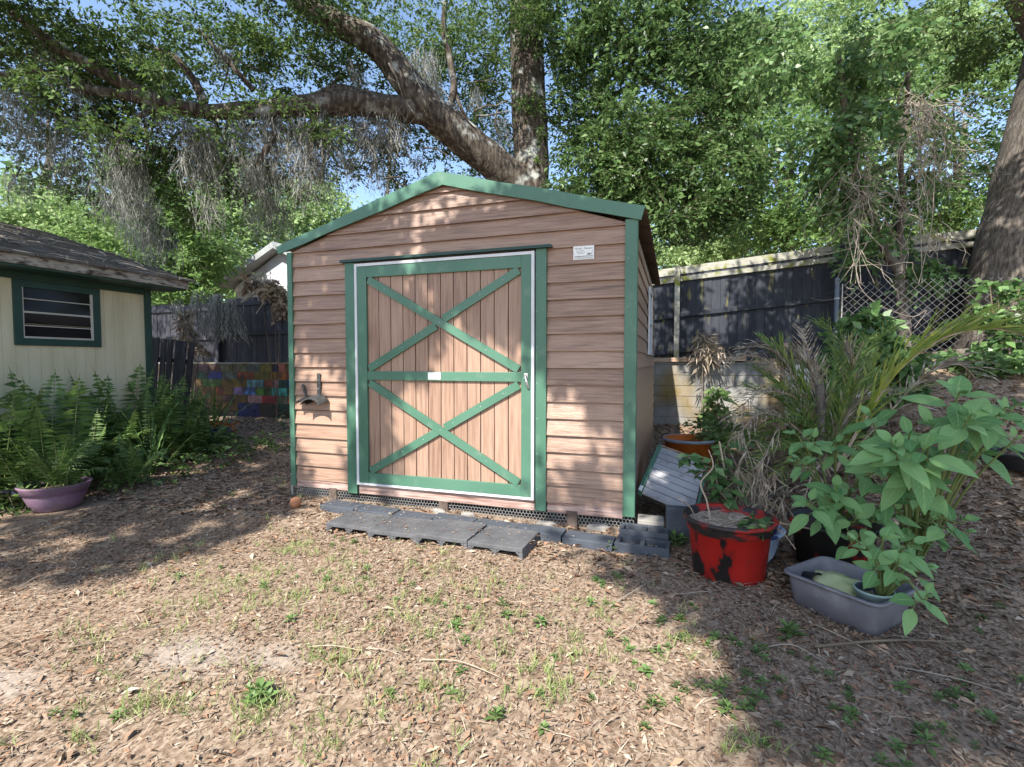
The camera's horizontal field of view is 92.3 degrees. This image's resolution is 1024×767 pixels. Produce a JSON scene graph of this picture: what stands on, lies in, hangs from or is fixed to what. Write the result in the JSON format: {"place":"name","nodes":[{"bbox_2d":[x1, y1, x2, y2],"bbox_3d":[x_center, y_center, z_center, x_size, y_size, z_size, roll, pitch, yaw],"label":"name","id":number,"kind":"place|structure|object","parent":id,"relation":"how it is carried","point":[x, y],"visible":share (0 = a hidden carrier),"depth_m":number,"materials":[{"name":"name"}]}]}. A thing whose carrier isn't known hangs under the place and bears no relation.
{"place":"outdoors","nodes":[
{"label":"outdoors","id":0,"kind":"place"},
{"bbox_2d":[0,0,1022,299],"label":"sky","id":1,"kind":"structure","parent":0,"point":[360,190],"materials":[{"name":"blue"}]},
{"bbox_2d":[0,351,1023,766],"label":"ground","id":2,"kind":"structure","parent":0,"point":[256,746],"depth_m":2.60,"materials":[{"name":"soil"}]},
{"bbox_2d":[0,384,53,504],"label":"fern","id":3,"kind":"object","parent":2,"relation":"on","point":[3,485],"visible":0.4,"depth_m":5.02,"materials":[{"name":"plant"}]},
{"bbox_2d":[0,404,107,506],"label":"fern","id":4,"kind":"object","parent":2,"relation":"on","point":[18,475],"visible":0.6,"depth_m":5.01,"materials":[{"name":"plant"}]},
{"bbox_2d":[15,476,92,512],"bbox_3d":[-4.721,1.162,5.091,0.594,0.275,0.594,1,3,18],"label":"purple planter","id":5,"kind":"object","parent":2,"relation":"on","point":[48,499],"visible":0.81,"depth_m":4.92,"materials":[{"name":"plastic"}]},
{"bbox_2d":[0,406,97,488],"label":"fern","id":6,"kind":"object","parent":5,"relation":"in","point":[37,456],"visible":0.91,"depth_m":5.02,"materials":[{"name":"plant"}]},
{"bbox_2d":[0,366,124,480],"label":"fern","id":7,"kind":"object","parent":2,"relation":"on","point":[82,410],"visible":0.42,"depth_m":5.76,"materials":[{"name":"plant"}]},
{"bbox_2d":[0,120,132,252],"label":"tree","id":8,"kind":"object","parent":2,"relation":"on","point":[41,218],"visible":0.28,"depth_m":18.14,"materials":[{"name":"green plant"}]},
{"bbox_2d":[9,373,132,461],"bbox_3d":[-5.558,0.557,6.219,1.093,1.374,1.465,-1,3,-14],"label":"fern","id":9,"kind":"object","parent":2,"relation":"on","point":[98,399],"visible":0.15,"depth_m":6.55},
{"bbox_2d":[10,386,139,485],"bbox_3d":[-5.229,0.639,5.831,1.318,1.237,0.983,1,3,13],"label":"fern","id":10,"kind":"object","parent":2,"relation":"on","point":[106,459],"visible":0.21,"depth_m":5.94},
{"bbox_2d":[0,222,195,460],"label":"cream house","id":11,"kind":"structure","parent":2,"relation":"on","point":[77,314],"depth_m":6.59,"materials":[{"name":"beige wood"}]},
{"bbox_2d":[11,278,101,346],"bbox_3d":[-5.910,-0.892,6.428,0.027,0.806,0.955,1,3,18],"label":"window","id":12,"kind":"structure","parent":11,"relation":"in","point":[28,296],"depth_m":6.38,"materials":[{"name":"metal"}]},
{"bbox_2d":[0,229,164,273],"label":"roof twigs","id":13,"kind":"object","parent":11,"relation":"on","point":[76,252],"visible":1,"depth_m":7.03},
{"bbox_2d":[83,394,152,477],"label":"fern","id":14,"kind":"object","parent":2,"relation":"on","point":[138,433],"visible":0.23,"depth_m":6.53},
{"bbox_2d":[94,404,142,475],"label":"fern","id":15,"kind":"object","parent":2,"relation":"on","point":[133,422],"visible":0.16,"depth_m":6.56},
{"bbox_2d":[80,423,168,488],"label":"fern","id":16,"kind":"object","parent":2,"relation":"on","point":[133,459],"visible":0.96,"depth_m":5.82,"materials":[{"name":"plant"}]},
{"bbox_2d":[68,361,182,456],"bbox_3d":[-5.540,0.443,6.998,1.489,1.528,1.386,1,3,12],"label":"fern","id":17,"kind":"object","parent":2,"relation":"on","point":[142,398],"visible":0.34,"depth_m":7.00,"materials":[{"name":"plant"}]},
{"bbox_2d":[21,124,263,306],"bbox_3d":[-12.161,-4.674,16.655,7.005,8.811,5.571,1,3,18],"label":"tree","id":18,"kind":"object","parent":2,"relation":"on","point":[203,249],"visible":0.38,"depth_m":16.01,"materials":[{"name":"green plant"}]},
{"bbox_2d":[0,424,289,520],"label":"undergrowth","id":19,"kind":"object","parent":2,"relation":"on","point":[19,485],"visible":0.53,"depth_m":6.74,"materials":[{"name":"plant"}]},
{"bbox_2d":[110,389,200,474],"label":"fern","id":20,"kind":"object","parent":2,"relation":"on","point":[154,447],"visible":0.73,"depth_m":6.62,"materials":[{"name":"green plant"}]},
{"bbox_2d":[127,370,211,460],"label":"fern","id":21,"kind":"object","parent":2,"relation":"on","point":[195,408],"visible":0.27,"depth_m":7.71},
{"bbox_2d":[152,337,194,411],"bbox_3d":[-7.228,0.067,10.279,1.557,2.132,0.218,1,3,18],"label":"leaning fence panel","id":22,"kind":"object","parent":2,"relation":"on","point":[179,360],"visible":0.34,"depth_m":10.18,"materials":[{"name":"wood"}]},
{"bbox_2d":[139,381,214,463],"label":"fern","id":23,"kind":"object","parent":2,"relation":"on","point":[173,446],"visible":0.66,"depth_m":7.08,"materials":[{"name":"plant"}]},
{"bbox_2d":[172,410,208,460],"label":"fern","id":24,"kind":"object","parent":2,"relation":"on","point":[197,444],"visible":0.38,"depth_m":7.36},
{"bbox_2d":[169,310,217,401],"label":"fence creeper","id":25,"kind":"object","parent":2,"relation":"on","point":[198,348],"visible":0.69,"depth_m":11.97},
{"bbox_2d":[165,300,190,332],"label":"hanging moss","id":26,"kind":"object","parent":25,"relation":"hanging from","point":[176,308],"visible":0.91,"depth_m":11.88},
{"bbox_2d":[187,289,212,323],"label":"hanging moss","id":27,"kind":"object","parent":25,"relation":"hanging from","point":[196,311],"visible":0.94,"depth_m":12.14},
{"bbox_2d":[192,292,237,341],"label":"hanging moss","id":28,"kind":"object","parent":25,"relation":"hanging from","point":[214,299],"visible":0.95,"depth_m":12.17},
{"bbox_2d":[165,394,227,436],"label":"fern","id":29,"kind":"object","parent":2,"relation":"on","point":[204,415],"visible":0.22,"depth_m":8.22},
{"bbox_2d":[171,399,229,455],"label":"fern","id":30,"kind":"object","parent":2,"relation":"on","point":[220,430],"visible":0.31,"depth_m":7.78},
{"bbox_2d":[207,427,233,446],"bbox_3d":[-5.148,0.947,8.444,0.720,0.300,0.720,1,3,18],"label":"blue glazed pot","id":31,"kind":"object","parent":2,"relation":"on","point":[229,430],"visible":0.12,"depth_m":8.34,"materials":[{"name":"ceramic"}]},
{"bbox_2d":[198,419,240,453],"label":"orange flowers","id":32,"kind":"object","parent":31,"relation":"in","point":[225,423],"visible":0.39,"depth_m":8.26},
{"bbox_2d":[191,388,255,425],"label":"spiky plant","id":33,"kind":"object","parent":2,"relation":"on","point":[220,414],"visible":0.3,"depth_m":9.17,"materials":[{"name":"green plant"}]},
{"bbox_2d":[167,138,314,302],"bbox_3d":[-12.307,-6.106,21.114,7.246,11.247,7.762,-1,3,-13],"label":"tree","id":34,"kind":"object","parent":2,"relation":"on","point":[245,248],"visible":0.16,"depth_m":21.08,"materials":[{"name":"green plant"}]},
{"bbox_2d":[219,241,291,298],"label":"white house","id":35,"kind":"structure","parent":2,"relation":"on","point":[271,259],"depth_m":18.54,"materials":[{"name":"paint"}]},
{"bbox_2d":[250,676,274,702],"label":"weed seedling","id":36,"kind":"object","parent":2,"relation":"on","point":[261,684],"visible":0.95,"depth_m":2.21,"materials":[{"name":"green plant"}]},
{"bbox_2d":[0,0,563,273],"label":"live oak","id":37,"kind":"object","parent":2,"relation":"on","point":[417,100],"visible":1,"depth_m":9.42,"materials":[{"name":"green plant"}]},
{"bbox_2d":[233,147,362,251],"bbox_3d":[-9.830,-7.003,24.678,7.901,12.710,7.933,1,3,18],"label":"tree","id":38,"kind":"object","parent":2,"relation":"on","point":[327,217],"visible":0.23,"depth_m":23.57,"materials":[{"name":"green plant"}]},
{"bbox_2d":[320,500,365,514],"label":"edging block","id":39,"kind":"object","parent":2,"relation":"on","point":[345,507],"depth_m":4.93,"materials":[{"name":"concrete"}]},
{"bbox_2d":[326,511,393,534],"bbox_3d":[-1.389,1.299,4.523,0.466,0.108,0.380,2,2,17],"label":"concrete block","id":40,"kind":"object","parent":2,"relation":"on","point":[349,522],"depth_m":4.45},
{"bbox_2d":[354,504,400,514],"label":"edging block","id":41,"kind":"object","parent":2,"relation":"on","point":[377,509],"depth_m":4.81,"materials":[{"name":"concrete"}]},
{"bbox_2d":[0,153,772,301],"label":"wood","id":42,"kind":"object","parent":2,"relation":"on","point":[36,169],"visible":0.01,"depth_m":24.40,"materials":[{"name":"plant"}]},
{"bbox_2d":[0,476,793,766],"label":"grass","id":43,"kind":"structure","parent":2,"relation":"on","point":[340,656],"depth_m":2.44,"materials":[{"name":"plant"}]},
{"bbox_2d":[368,517,435,542],"bbox_3d":[-0.951,1.302,4.341,0.466,0.108,0.410,0,1,18],"label":"concrete block","id":44,"kind":"object","parent":2,"relation":"on","point":[393,528],"depth_m":4.25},
{"bbox_2d":[391,510,435,519],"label":"edging block","id":45,"kind":"object","parent":2,"relation":"on","point":[411,514],"depth_m":4.69,"materials":[{"name":"concrete"}]},
{"bbox_2d":[416,519,486,548],"bbox_3d":[-0.506,1.282,4.170,0.466,0.108,0.410,0,3,20],"label":"concrete block","id":46,"kind":"object","parent":2,"relation":"on","point":[463,535],"depth_m":4.09,"materials":[{"name":"concrete"}]},
{"bbox_2d":[429,513,477,521],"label":"edging block","id":47,"kind":"object","parent":2,"relation":"on","point":[454,517],"depth_m":4.54,"materials":[{"name":"concrete"}]},
{"bbox_2d":[276,171,660,528],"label":"storage shed","id":48,"kind":"structure","parent":2,"relation":"on","point":[455,339],"depth_m":4.77,"materials":[{"name":"brown wood"}]},
{"bbox_2d":[300,373,328,405],"bbox_3d":[-2.119,0.062,5.270,0.245,0.341,0.159,1,3,18],"label":"hose hanger","id":49,"kind":"object","parent":48,"relation":"attached to","point":[319,399],"visible":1,"depth_m":5.28,"materials":[{"name":"black metal"}]},
{"bbox_2d":[354,251,535,500],"bbox_3d":[-0.715,-0.074,4.855,1.939,2.308,0.110,1,3,18],"label":"door panel","id":50,"kind":"structure","parent":48,"relation":"in","point":[445,347],"depth_m":4.84,"materials":[{"name":"brown wood"}]},
{"bbox_2d":[648,286,652,354],"bbox_3d":[1.856,-0.813,6.588,0.023,0.860,0.750,1,3,18],"label":"window","id":51,"kind":"structure","parent":48,"relation":"in","point":[650,306],"depth_m":6.55,"materials":[{"name":"white metal"}]},
{"bbox_2d":[637,444,708,506],"bbox_3d":[1.594,0.919,4.812,0.539,0.476,1.037,1,3,28],"label":"louvre panel","id":52,"kind":"object","parent":48,"relation":"attached to","point":[666,480],"visible":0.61,"depth_m":4.72,"materials":[{"name":"metal"}]},
{"bbox_2d":[156,362,818,426],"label":"retaining wall","id":53,"kind":"structure","parent":2,"relation":"on","point":[677,386],"depth_m":9.45,"materials":[{"name":"blue paint"}]},
{"bbox_2d":[151,294,288,361],"bbox_3d":[-6.720,-1.385,12.678,15.957,1.880,0.185,1,3,18],"label":"charcoal fence","id":54,"kind":"object","parent":53,"relation":"on","point":[242,350],"visible":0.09,"depth_m":12.87,"materials":[{"name":"wood"}]},
{"bbox_2d":[210,297,252,343],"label":"hanging moss","id":55,"kind":"object","parent":54,"relation":"hanging from","point":[228,317],"visible":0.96,"depth_m":12.18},
{"bbox_2d":[233,273,287,417],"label":"fence creeper","id":56,"kind":"object","parent":54,"relation":"hanging from","point":[272,291],"visible":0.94,"depth_m":12.13,"materials":[{"name":"brown plant"}]},
{"bbox_2d":[229,247,265,313],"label":"dead branches","id":57,"kind":"object","parent":56,"relation":"attached to","point":[247,298],"visible":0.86,"depth_m":12.19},
{"bbox_2d":[654,357,745,361],"bbox_3d":[3.437,-0.451,9.217,1.721,0.101,0.140,1,3,18],"label":"loose board","id":58,"kind":"object","parent":53,"relation":"on","point":[684,359],"visible":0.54,"depth_m":9.22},
{"bbox_2d":[483,706,504,720],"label":"weed seedling","id":59,"kind":"object","parent":2,"relation":"on","point":[497,712],"visible":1,"depth_m":2.07,"materials":[{"name":"green plant"}]},
{"bbox_2d":[474,518,520,527],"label":"edging block","id":60,"kind":"object","parent":2,"relation":"on","point":[496,523],"depth_m":4.38,"materials":[{"name":"concrete"}]},
{"bbox_2d":[467,525,538,560],"bbox_3d":[-0.062,1.295,4.003,0.466,0.108,0.410,0,3,22],"label":"concrete block","id":61,"kind":"object","parent":2,"relation":"on","point":[520,545],"depth_m":3.92,"materials":[{"name":"concrete"}]},
{"bbox_2d":[516,522,566,542],"bbox_3d":[0.246,1.304,4.223,0.410,0.115,0.200,2,3,21],"label":"edging block","id":62,"kind":"object","parent":2,"relation":"on","point":[556,535],"depth_m":4.17,"materials":[{"name":"stone"}]},
{"bbox_2d":[562,530,615,552],"bbox_3d":[0.638,1.324,4.071,0.410,0.115,0.200,2,3,21],"label":"edging block","id":63,"kind":"object","parent":2,"relation":"on","point":[591,541],"depth_m":4.01,"materials":[{"name":"stone"}]},
{"bbox_2d":[614,534,670,557],"bbox_3d":[1.046,1.322,3.938,0.420,0.115,0.210,1,3,21],"label":"hollow edging block","id":64,"kind":"object","parent":2,"relation":"on","point":[625,544],"depth_m":3.89,"materials":[{"name":"stone"}]},
{"bbox_2d":[619,522,669,539],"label":"hollow edging block","id":65,"kind":"object","parent":2,"relation":"on","point":[646,531],"depth_m":4.13,"materials":[{"name":"stone"}]},
{"bbox_2d":[638,514,663,526],"bbox_3d":[1.226,1.215,4.348,0.220,0.056,0.180,1,3,15],"label":"paver","id":66,"kind":"object","parent":2,"relation":"on","point":[654,520],"visible":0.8,"depth_m":4.29,"materials":[{"name":"concrete"}]},
{"bbox_2d":[497,0,813,257],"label":"laurel tree","id":67,"kind":"object","parent":2,"relation":"on","point":[627,156],"visible":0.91,"depth_m":9.89,"materials":[{"name":"green plant"}]},
{"bbox_2d":[665,505,689,541],"bbox_3d":[1.435,1.193,4.152,0.260,0.300,0.100,1,3,13],"label":"upright block","id":68,"kind":"object","parent":2,"relation":"on","point":[675,519],"depth_m":4.11,"materials":[{"name":"concrete"}]},
{"bbox_2d":[662,434,714,476],"bbox_3d":[2.272,0.922,6.309,0.674,0.465,0.666,1,3,18],"label":"orange tub","id":69,"kind":"object","parent":2,"relation":"on","point":[685,443],"visible":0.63,"depth_m":6.06,"materials":[{"name":"plastic"}]},
{"bbox_2d":[707,678,728,696],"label":"weed seedling","id":70,"kind":"object","parent":2,"relation":"on","point":[721,686],"visible":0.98,"depth_m":2.25,"materials":[{"name":"green plant"}]},
{"bbox_2d":[652,207,784,269],"bbox_3d":[7.899,-5.556,19.674,6.624,10.254,4.565,1,3,18],"label":"tree","id":71,"kind":"object","parent":2,"relation":"on","point":[716,253],"visible":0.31,"depth_m":18.94,"materials":[{"name":"green plant"}]},
{"bbox_2d":[699,384,737,418],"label":"wall weed","id":72,"kind":"object","parent":2,"relation":"on","point":[723,394],"depth_m":8.60,"materials":[{"name":"green plant"}]},
{"bbox_2d":[676,408,768,463],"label":"leafy bush","id":73,"kind":"object","parent":2,"relation":"on","point":[709,424],"visible":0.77,"depth_m":6.38,"materials":[{"name":"green plant"}]},
{"bbox_2d":[682,503,778,585],"bbox_3d":[1.542,1.148,3.503,0.629,0.428,0.619,1,3,18],"label":"red pot","id":74,"kind":"object","parent":2,"relation":"on","point":[729,555],"visible":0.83,"depth_m":3.30,"materials":[{"name":"paint"}]},
{"bbox_2d":[676,440,754,510],"bbox_3d":[1.656,0.901,3.921,0.651,0.845,0.483,0,2,-3],"label":"glossy sapling","id":75,"kind":"object","parent":74,"relation":"in","point":[726,494],"visible":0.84,"depth_m":3.87,"materials":[{"name":"green plant"}]},
{"bbox_2d":[701,510,753,528],"bbox_3d":[1.520,0.972,3.493,0.421,0.074,0.432,-1,3,-30],"label":"dry straw","id":76,"kind":"object","parent":74,"relation":"in","point":[729,518],"visible":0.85,"depth_m":3.53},
{"bbox_2d":[676,450,809,548],"bbox_3d":[1.597,0.777,3.389,0.903,0.583,0.185,1,3,25],"label":"bare twig plant","id":77,"kind":"object","parent":74,"relation":"in","point":[708,505],"visible":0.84,"depth_m":3.54,"materials":[{"name":"plant"}]},
{"bbox_2d":[735,511,772,541],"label":"weed sprig","id":78,"kind":"object","parent":74,"relation":"in","point":[752,521],"visible":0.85,"depth_m":3.32,"materials":[{"name":"green plant"}]},
{"bbox_2d":[725,429,794,539],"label":"dead plant","id":79,"kind":"object","parent":2,"relation":"on","point":[755,484],"visible":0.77,"depth_m":3.86,"materials":[{"name":"plant"}]},
{"bbox_2d":[767,525,785,563],"bbox_3d":[1.792,1.209,3.754,0.524,0.262,0.524,1,3,18],"label":"blue bowl","id":80,"kind":"object","parent":2,"relation":"on","point":[776,537],"visible":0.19,"depth_m":3.58,"materials":[{"name":"plastic"}]},
{"bbox_2d":[692,23,887,258],"bbox_3d":[8.687,-5.770,16.027,5.823,10.754,4.798,1,3,18],"label":"tree","id":81,"kind":"object","parent":2,"relation":"on","point":[783,230],"visible":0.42,"depth_m":15.31,"materials":[{"name":"green plant"}]},
{"bbox_2d":[776,619,809,641],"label":"weed seedling","id":82,"kind":"object","parent":2,"relation":"on","point":[792,624],"visible":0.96,"depth_m":2.64,"materials":[{"name":"green plant"}]},
{"bbox_2d":[652,229,977,361],"bbox_3d":[6.380,-1.450,8.355,11.553,2.581,0.195,1,3,18],"label":"slate fence","id":83,"kind":"object","parent":2,"relation":"on","point":[733,302],"visible":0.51,"depth_m":8.93,"materials":[{"name":"wood"}]},
{"bbox_2d":[680,332,733,420],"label":"dried plant","id":84,"kind":"object","parent":83,"relation":"hanging from","point":[712,345],"visible":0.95,"depth_m":8.86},
{"bbox_2d":[809,742,835,766],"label":"weed seedling","id":85,"kind":"object","parent":2,"relation":"on","point":[825,753],"visible":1,"depth_m":1.85,"materials":[{"name":"green plant"}]},
{"bbox_2d":[787,507,883,564],"bbox_3d":[2.388,1.183,3.664,0.600,0.350,0.600,1,3,18],"label":"black red pot","id":86,"kind":"object","parent":2,"relation":"on","point":[820,542],"visible":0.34,"depth_m":3.54,"materials":[{"name":"plastic"}]},
{"bbox_2d":[651,0,1023,255],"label":"tree","id":87,"kind":"object","parent":2,"relation":"on","point":[849,15],"visible":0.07,"depth_m":19.96,"materials":[{"name":"green plant"}]},
{"bbox_2d":[784,556,918,635],"bbox_3d":[2.019,1.268,2.957,0.494,0.206,0.555,-1,3,-30],"label":"grey tub","id":88,"kind":"object","parent":2,"relation":"on","point":[857,613],"visible":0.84,"depth_m":2.84,"materials":[{"name":"plastic"}]},
{"bbox_2d":[812,569,875,596],"bbox_3d":[1.998,1.238,3.023,0.258,0.143,0.365,-1,3,-13],"label":"plastic bag","id":89,"kind":"object","parent":88,"relation":"in","point":[838,581],"visible":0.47,"depth_m":2.98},
{"bbox_2d":[853,581,895,602],"bbox_3d":[2.067,1.226,2.810,0.196,0.112,0.196,1,3,18],"label":"green pot","id":90,"kind":"object","parent":88,"relation":"in","point":[861,593],"visible":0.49,"depth_m":2.78,"materials":[{"name":"plastic"}]},
{"bbox_2d":[841,526,948,635],"bbox_3d":[2.059,1.028,2.572,0.544,0.490,0.469,0,2,-2],"label":"broad leaf shrub","id":91,"kind":"object","parent":90,"relation":"in","point":[885,579],"visible":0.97,"depth_m":2.57,"materials":[{"name":"green plant"}]},
{"bbox_2d":[840,375,1023,574],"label":"broad leaf shrub","id":92,"kind":"object","parent":90,"relation":"in","point":[901,457],"visible":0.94,"depth_m":2.84,"materials":[{"name":"green plant"}]},
{"bbox_2d":[782,427,980,560],"bbox_3d":[2.369,0.735,3.208,1.109,0.820,0.820,1,3,18],"label":"broad leaf shrub","id":93,"kind":"object","parent":88,"relation":"in","point":[834,503],"visible":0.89,"depth_m":3.14,"materials":[{"name":"green plant"}]},
{"bbox_2d":[840,704,862,721],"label":"weed seedling","id":94,"kind":"object","parent":2,"relation":"on","point":[852,710],"visible":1,"depth_m":2.09,"materials":[{"name":"green plant"}]},
{"bbox_2d":[709,295,1023,538],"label":"palm","id":95,"kind":"object","parent":2,"relation":"on","point":[821,410],"visible":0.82,"depth_m":4.89,"materials":[{"name":"plant"}]},
{"bbox_2d":[735,0,997,248],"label":"tree","id":96,"kind":"object","parent":2,"relation":"on","point":[797,45],"visible":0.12,"depth_m":17.57,"materials":[{"name":"green plant"}]},
{"bbox_2d":[732,7,1015,348],"bbox_3d":[5.271,-2.904,7.324,3.927,5.039,2.004,0,2,5],"label":"vine covered tree","id":97,"kind":"object","parent":2,"relation":"on","point":[849,85],"visible":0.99,"depth_m":7.18,"materials":[{"name":"green plant"}]},
{"bbox_2d":[811,299,943,413],"bbox_3d":[4.507,-0.266,6.151,2.017,1.588,1.142,-1,3,-19],"label":"leafy bush","id":98,"kind":"object","parent":2,"relation":"on","point":[866,318],"visible":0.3,"depth_m":6.09,"materials":[{"name":"green plant"}]},
{"bbox_2d":[782,347,973,445],"bbox_3d":[4.593,0.270,6.020,2.882,1.472,1.156,0,2,-6],"label":"dark bush","id":99,"kind":"object","parent":2,"relation":"on","point":[949,353],"visible":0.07,"depth_m":5.79,"materials":[{"name":"green plant"}]},
{"bbox_2d":[814,639,965,647],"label":"twig","id":100,"kind":"object","parent":2,"relation":"on","point":[852,642],"visible":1,"depth_m":2.59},
{"bbox_2d":[884,735,909,754],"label":"weed seedling","id":101,"kind":"object","parent":2,"relation":"on","point":[898,743],"visible":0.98,"depth_m":1.89,"materials":[{"name":"green plant"}]},
{"bbox_2d":[809,0,1023,350],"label":"tree","id":102,"kind":"object","parent":2,"relation":"on","point":[998,249],"visible":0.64,"depth_m":7.42,"materials":[{"name":"green plant"}]},
{"bbox_2d":[912,728,943,757],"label":"weed seedling","id":103,"kind":"object","parent":2,"relation":"on","point":[927,736],"visible":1,"depth_m":1.90,"materials":[{"name":"green plant"}]},
{"bbox_2d":[833,277,1023,352],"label":"chain link fence","id":104,"kind":"object","parent":2,"relation":"on","point":[836,297],"visible":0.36,"depth_m":7.08,"materials":[{"name":"metal"}]},
{"bbox_2d":[962,278,1023,338],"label":"ivy","id":105,"kind":"object","parent":104,"relation":"attached to","point":[1005,292],"visible":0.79,"depth_m":6.33,"materials":[{"name":"green plant"}]},
{"bbox_2d":[883,19,1023,237],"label":"tree","id":106,"kind":"object","parent":2,"relation":"on","point":[963,214],"visible":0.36,"depth_m":14.14,"materials":[{"name":"green plant"}]},
{"bbox_2d":[941,685,966,697],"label":"weed seedling","id":107,"kind":"object","parent":2,"relation":"on","point":[954,690],"visible":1,"depth_m":2.20,"materials":[{"name":"green plant"}]},
{"bbox_2d":[894,665,1019,698],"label":"twig","id":108,"kind":"object","parent":2,"relation":"on","point":[952,677],"visible":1,"depth_m":2.31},
{"bbox_2d":[947,309,1023,378],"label":"ivy","id":109,"kind":"object","parent":2,"relation":"on","point":[1010,360],"visible":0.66,"depth_m":5.86,"materials":[{"name":"green plant"}]},
{"bbox_2d":[983,447,1023,471],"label":"black tray","id":110,"kind":"object","parent":2,"relation":"on","point":[1011,462],"visible":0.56,"depth_m":4.30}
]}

